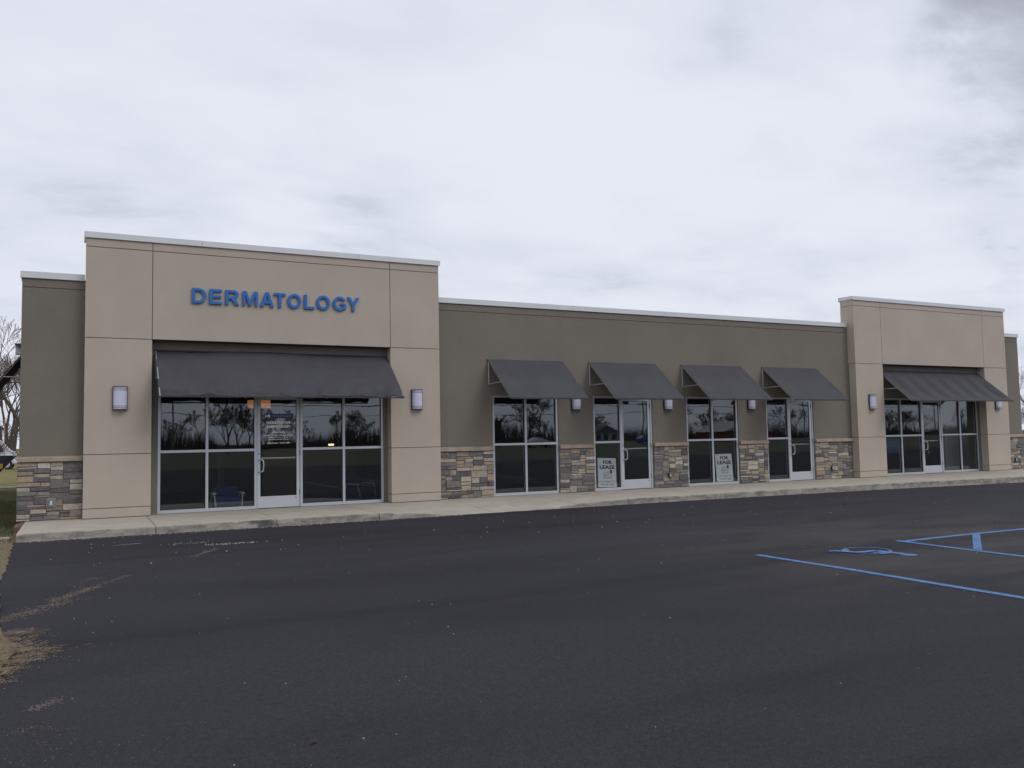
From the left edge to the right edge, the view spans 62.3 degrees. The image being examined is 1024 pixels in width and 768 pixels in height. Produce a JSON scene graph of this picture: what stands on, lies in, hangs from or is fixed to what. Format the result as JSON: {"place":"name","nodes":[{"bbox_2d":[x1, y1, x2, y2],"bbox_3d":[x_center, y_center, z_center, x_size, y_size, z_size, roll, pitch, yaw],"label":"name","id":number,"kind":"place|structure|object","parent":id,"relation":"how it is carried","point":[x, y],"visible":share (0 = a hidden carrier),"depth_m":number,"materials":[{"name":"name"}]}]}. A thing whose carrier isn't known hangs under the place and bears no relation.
{"place":"outdoors","nodes":[
{"label":"outdoors","id":0,"kind":"place"},
{"bbox_2d":[4,419,4,471],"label":"thin post","id":1,"kind":"object","parent":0,"point":[4,440],"visible":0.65,"depth_m":48.55,"materials":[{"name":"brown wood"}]},
{"bbox_2d":[0,455,16,471],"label":"loader bucket","id":2,"kind":"object","parent":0,"point":[5,461],"visible":0.95,"depth_m":26.24,"materials":[{"name":"black metal"}]},
{"bbox_2d":[0,486,16,488],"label":"lawn path","id":3,"kind":"structure","parent":0,"point":[8,487],"depth_m":28.92,"materials":[{"name":"concrete"}]},
{"bbox_2d":[0,464,17,667],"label":"lawn","id":4,"kind":"structure","parent":0,"point":[8,478],"depth_m":14.11,"materials":[{"name":"plant"}]},
{"bbox_2d":[0,418,18,460],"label":"bare bush","id":5,"kind":"object","parent":4,"relation":"on","point":[6,435],"visible":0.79,"depth_m":53.08,"materials":[{"name":"plant"}]},
{"bbox_2d":[0,355,18,440],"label":"bare tree","id":6,"kind":"object","parent":4,"relation":"on","point":[3,389],"visible":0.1,"depth_m":86.03,"materials":[{"name":"brown plant"}]},
{"bbox_2d":[0,440,18,469],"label":"parked car","id":7,"kind":"object","parent":4,"relation":"on","point":[12,463],"visible":0.45,"depth_m":53.94,"materials":[{"name":"paint"}]},
{"bbox_2d":[0,352,19,451],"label":"bare tree","id":8,"kind":"object","parent":4,"relation":"on","point":[15,442],"visible":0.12,"depth_m":71.12,"materials":[{"name":"brown plant"}]},
{"bbox_2d":[0,353,19,444],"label":"bare tree","id":9,"kind":"object","parent":4,"relation":"on","point":[1,406],"visible":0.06,"depth_m":78.71,"materials":[{"name":"brown plant"}]},
{"bbox_2d":[0,316,20,424],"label":"bare tree","id":10,"kind":"object","parent":4,"relation":"on","point":[10,407],"visible":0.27,"depth_m":49.51,"materials":[{"name":"brown plant"}]},
{"bbox_2d":[0,360,20,449],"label":"bare tree","id":11,"kind":"object","parent":4,"relation":"on","point":[13,424],"visible":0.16,"depth_m":56.34,"materials":[{"name":"brown plant"}]},
{"bbox_2d":[0,356,20,402],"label":"bare tree","id":12,"kind":"object","parent":4,"relation":"on","point":[1,398],"visible":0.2,"depth_m":58.17,"materials":[{"name":"brown plant"}]},
{"bbox_2d":[13,523,23,533],"bbox_3d":[-8.215,2.425,14.101,0.120,0.150,0.660,1,-4,-27],"label":"brick","id":13,"kind":"object","parent":4,"relation":"on","point":[16,528],"visible":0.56,"depth_m":13.82,"materials":[{"name":"red brick"}]},
{"bbox_2d":[16,231,1023,523],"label":"commercial building","id":14,"kind":"structure","parent":4,"relation":"on","point":[110,319],"depth_m":19.01,"materials":[{"name":"beige paint"}]},
{"bbox_2d":[0,355,20,392],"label":"awning","id":15,"kind":"object","parent":14,"relation":"attached to","point":[10,373],"visible":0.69,"depth_m":16.78,"materials":[{"name":"grey fabric"}]},
{"bbox_2d":[14,343,20,354],"bbox_3d":[-11.834,-0.779,20.642,0.511,0.375,0.350,1,-4,-27],"label":"wedge floodlight","id":16,"kind":"object","parent":14,"relation":"attached to","point":[18,348],"visible":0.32,"depth_m":20.44,"materials":[{"name":"metal"}]},
{"bbox_2d":[46,498,55,507],"bbox_3d":[-7.985,2.061,14.668,0.150,0.170,0.072,1,-4,-27],"label":"wall outlet","id":17,"kind":"object","parent":14,"relation":"attached to","point":[50,502],"depth_m":14.65,"materials":[{"name":"plastic"}]},
{"bbox_2d":[112,386,127,409],"bbox_3d":[-6.955,0.249,15.027,0.244,0.415,0.123,1,-4,-27],"label":"wall lamp","id":18,"kind":"object","parent":14,"relation":"attached to","point":[120,398],"visible":1,"depth_m":14.98,"materials":[{"name":"glass"}]},
{"bbox_2d":[210,486,244,506],"bbox_3d":[-5.696,2.265,16.907,0.610,0.404,0.596,1,-4,-27],"label":"waiting chair","id":19,"kind":"object","parent":14,"relation":"in","point":[224,496],"visible":0.94,"depth_m":16.82,"materials":[{"name":"blue fabric"}]},
{"bbox_2d":[247,400,270,407],"bbox_3d":[-5.710,0.200,19.109,0.500,0.680,0.500,1,-4,-27],"label":"drum lamp","id":20,"kind":"object","parent":14,"relation":"hanging from","point":[264,403],"visible":0.55,"depth_m":18.92,"materials":[{"name":"fabric"}]},
{"bbox_2d":[157,394,383,513],"bbox_3d":[-4.611,1.304,16.590,4.326,2.226,0.100,1,-4,-27],"label":"window","id":21,"kind":"structure","parent":14,"relation":"in","point":[342,447],"depth_m":16.36,"materials":[{"name":"silver metal"}]},
{"bbox_2d":[192,288,358,311],"bbox_3d":[-4.518,-1.625,16.444,3.193,0.288,0.038,1,-4,-27],"label":"letter sign","id":22,"kind":"object","parent":14,"relation":"attached to","point":[245,294],"visible":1,"depth_m":16.30,"materials":[{"name":"blue plastic"}]},
{"bbox_2d":[257,398,300,507],"bbox_3d":[-4.562,1.326,16.575,0.832,2.163,0.165,1,-4,-27],"label":"door","id":23,"kind":"structure","parent":14,"relation":"in","point":[274,501],"depth_m":16.57,"materials":[{"name":"metal"}]},
{"bbox_2d":[154,349,404,398],"bbox_3d":[-4.356,-0.173,16.111,4.467,0.963,1.133,1,-4,-27],"label":"awning","id":24,"kind":"object","parent":14,"relation":"attached to","point":[251,374],"visible":1,"depth_m":16.05,"materials":[{"name":"grey fabric"}]},
{"bbox_2d":[261,448,356,495],"bbox_3d":[-5.046,2.153,20.991,2.400,1.120,0.800,1,-4,-27],"label":"reception counter","id":25,"kind":"object","parent":14,"relation":"on","point":[322,471],"visible":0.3,"depth_m":20.69,"materials":[{"name":"laminate"}]},
{"bbox_2d":[345,478,376,496],"bbox_3d":[-3.558,2.405,19.700,0.596,0.404,0.610,-4,-4,34],"label":"waiting chair","id":26,"kind":"object","parent":14,"relation":"on","point":[352,486],"visible":0.86,"depth_m":19.57,"materials":[{"name":"blue fabric"}]},
{"bbox_2d":[411,389,422,409],"bbox_3d":[-1.960,0.320,17.568,0.244,0.415,0.123,1,-4,-27],"label":"wall lamp","id":27,"kind":"object","parent":14,"relation":"attached to","point":[416,399],"visible":1,"depth_m":17.52,"materials":[{"name":"glass"}]},
{"bbox_2d":[492,395,558,495],"bbox_3d":[0.297,1.373,19.071,1.663,2.226,0.100,1,-4,-27],"label":"window","id":28,"kind":"structure","parent":14,"relation":"in","point":[525,443],"depth_m":19.06,"materials":[{"name":"silver metal"}]},
{"bbox_2d":[487,359,588,398],"bbox_3d":[0.568,-0.107,18.618,1.927,0.936,1.120,1,-4,-27],"label":"awning","id":29,"kind":"object","parent":14,"relation":"attached to","point":[527,379],"visible":1,"depth_m":18.62,"materials":[{"name":"grey fabric"}]},
{"bbox_2d":[571,399,580,409],"bbox_3d":[1.501,0.388,19.609,0.244,0.415,0.123,1,-4,-27],"label":"wall lamp","id":30,"kind":"object","parent":14,"relation":"attached to","point":[575,404],"visible":0.52,"depth_m":19.55,"materials":[{"name":"glass"}]},
{"bbox_2d":[597,458,616,486],"bbox_3d":[2.251,2.100,20.052,0.520,0.690,0.008,3,-9,-27],"label":"lease sign","id":31,"kind":"object","parent":14,"relation":"attached to","point":[606,472],"visible":1,"depth_m":20.05,"materials":[{"name":"paper"}]},
{"bbox_2d":[593,396,653,490],"bbox_3d":[2.642,1.406,20.264,1.689,2.226,0.100,1,-4,-27],"label":"window","id":32,"kind":"structure","parent":14,"relation":"in","point":[619,441],"depth_m":20.18,"materials":[{"name":"silver metal"}]},
{"bbox_2d":[588,362,684,399],"bbox_3d":[2.907,-0.074,19.808,1.937,0.936,1.120,1,-4,-27],"label":"awning","id":33,"kind":"object","parent":14,"relation":"attached to","point":[630,381],"visible":1,"depth_m":19.81,"materials":[{"name":"grey fabric"}]},
{"bbox_2d":[621,400,651,488],"bbox_3d":[2.997,1.432,20.405,0.848,2.163,0.165,1,-4,-27],"label":"door","id":34,"kind":"structure","parent":14,"relation":"in","point":[645,482],"depth_m":20.41,"materials":[{"name":"metal"}]},
{"bbox_2d":[663,400,672,409],"bbox_3d":[3.853,0.421,20.806,0.244,0.415,0.123,1,-4,-27],"label":"wall lamp","id":35,"kind":"object","parent":14,"relation":"attached to","point":[667,404],"visible":0.48,"depth_m":20.75,"materials":[{"name":"glass"}]},
{"bbox_2d":[686,397,739,485],"bbox_3d":[5.070,1.441,21.499,1.662,2.226,0.100,1,-4,-27],"label":"window","id":36,"kind":"structure","parent":14,"relation":"in","point":[712,439],"depth_m":21.50,"materials":[{"name":"silver metal"}]},
{"bbox_2d":[715,454,733,481],"bbox_3d":[5.433,2.143,21.672,0.545,0.705,0.007,1,-8,-27],"label":"lease sign","id":37,"kind":"object","parent":14,"relation":"attached to","point":[724,468],"visible":1,"depth_m":21.67,"materials":[{"name":"paper"}]},
{"bbox_2d":[681,365,772,399],"bbox_3d":[5.335,-0.039,21.044,1.957,0.936,1.120,1,-4,-27],"label":"awning","id":38,"kind":"object","parent":14,"relation":"attached to","point":[726,382],"visible":1,"depth_m":21.05,"materials":[{"name":"grey fabric"}]},
{"bbox_2d":[747,400,755,409],"bbox_3d":[6.246,0.455,22.024,0.244,0.415,0.123,1,-4,-27],"label":"wall lamp","id":39,"kind":"object","parent":14,"relation":"attached to","point":[750,404],"visible":0.51,"depth_m":21.97,"materials":[{"name":"glass"}]},
{"bbox_2d":[766,397,814,481],"bbox_3d":[7.432,1.475,22.702,1.689,2.226,0.100,1,-4,-27],"label":"window","id":40,"kind":"structure","parent":14,"relation":"in","point":[785,399],"depth_m":22.64,"materials":[{"name":"silver metal"}]},
{"bbox_2d":[788,400,813,479],"bbox_3d":[7.795,1.501,22.847,0.828,2.163,0.165,1,-4,-27],"label":"door","id":41,"kind":"structure","parent":14,"relation":"in","point":[797,475],"depth_m":22.88,"materials":[{"name":"metal"}]},
{"bbox_2d":[761,367,849,400],"bbox_3d":[7.708,-0.005,22.252,1.972,0.936,1.120,1,-4,-27],"label":"awning","id":42,"kind":"object","parent":14,"relation":"attached to","point":[809,384],"visible":1,"depth_m":22.26,"materials":[{"name":"grey fabric"}]},
{"bbox_2d":[868,394,876,408],"bbox_3d":[10.123,0.493,23.717,0.244,0.415,0.123,1,-4,-27],"label":"wall lamp","id":43,"kind":"object","parent":14,"relation":"attached to","point":[872,400],"visible":1,"depth_m":23.67,"materials":[{"name":"glass"}]},
{"bbox_2d":[886,438,898,452],"bbox_3d":[11.168,1.807,24.785,0.570,0.420,0.011,1,-4,-27],"label":"window poster","id":44,"kind":"object","parent":14,"relation":"attached to","point":[892,445],"depth_m":24.77,"materials":[{"name":"blue paper"}]},
{"bbox_2d":[884,398,979,475],"bbox_3d":[12.498,1.548,25.296,4.326,2.226,0.100,1,-4,-27],"label":"window","id":45,"kind":"structure","parent":14,"relation":"in","point":[958,434],"depth_m":25.20,"materials":[{"name":"silver metal"}]},
{"bbox_2d":[921,401,942,472],"bbox_3d":[12.547,1.570,25.282,0.832,2.163,0.165,1,-4,-27],"label":"door","id":46,"kind":"structure","parent":14,"relation":"in","point":[928,468],"depth_m":25.33,"materials":[{"name":"metal"}]},
{"bbox_2d":[883,370,1013,401],"bbox_3d":[12.736,0.066,24.810,4.477,0.936,1.120,1,-4,-27],"label":"awning","id":47,"kind":"object","parent":14,"relation":"attached to","point":[930,386],"visible":1,"depth_m":24.85,"materials":[{"name":"grey fabric"}]},
{"bbox_2d":[995,402,1001,408],"bbox_3d":[15.096,0.564,26.247,0.244,0.415,0.123,1,-4,-27],"label":"wall lamp","id":48,"kind":"object","parent":14,"relation":"attached to","point":[998,405],"visible":0.5,"depth_m":26.19,"materials":[{"name":"glass"}]},
{"bbox_2d":[0,500,17,542],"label":"grass","id":49,"kind":"structure","parent":0,"point":[3,510],"depth_m":17.08,"materials":[{"name":"green plant"}]},
{"bbox_2d":[0,482,1023,767],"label":"asphalt parking lot","id":50,"kind":"structure","parent":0,"point":[682,634],"depth_m":6.00,"materials":[{"name":"black asphalt"}]},
{"bbox_2d":[0,544,18,669],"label":"asphalt edge","id":51,"kind":"object","parent":50,"relation":"on","point":[0,609],"visible":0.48,"depth_m":7.86,"materials":[{"name":"black asphalt"}]},
{"bbox_2d":[0,633,85,688],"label":"dirt","id":52,"kind":"structure","parent":50,"relation":"on","point":[17,661],"depth_m":5.83,"materials":[{"name":"brown soil"}]},
{"bbox_2d":[0,627,86,677],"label":"straw","id":53,"kind":"object","parent":50,"relation":"on","point":[21,650],"visible":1,"depth_m":5.91,"materials":[{"name":"brown plant"}]},
{"bbox_2d":[0,543,213,765],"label":"dried mud","id":54,"kind":"structure","parent":50,"relation":"on","point":[53,605],"depth_m":7.40,"materials":[{"name":"brown soil"}]},
{"bbox_2d":[830,547,916,555],"bbox_3d":[4.359,2.005,10.195,0.980,0.007,0.598,-3,-4,30],"label":"wheelchair symbol","id":55,"kind":"object","parent":50,"relation":"on","point":[879,551],"visible":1,"depth_m":10.10,"materials":[{"name":"blue paint"}]},
{"bbox_2d":[757,554,1023,598],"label":"parking line","id":56,"kind":"object","parent":50,"relation":"on","point":[978,590],"visible":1,"depth_m":8.22,"materials":[{"name":"blue paint"}]},
{"bbox_2d":[896,528,1023,556],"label":"parking line","id":57,"kind":"object","parent":50,"relation":"on","point":[976,539],"visible":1,"depth_m":10.91,"materials":[{"name":"blue paint"}]},
{"bbox_2d":[0,0,1023,448],"label":"sky","id":58,"kind":"structure","parent":0,"point":[776,159],"materials":[{"name":"white"}]},
{"bbox_2d":[16,469,1023,542],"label":"sidewalk","id":59,"kind":"structure","parent":0,"point":[46,530],"depth_m":16.63,"materials":[{"name":"concrete"}]},
{"bbox_2d":[1019,365,1023,400],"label":"bare tree","id":60,"kind":"object","parent":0,"point":[1021,382],"visible":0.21,"depth_m":96.88,"materials":[{"name":"brown plant"}]}
]}

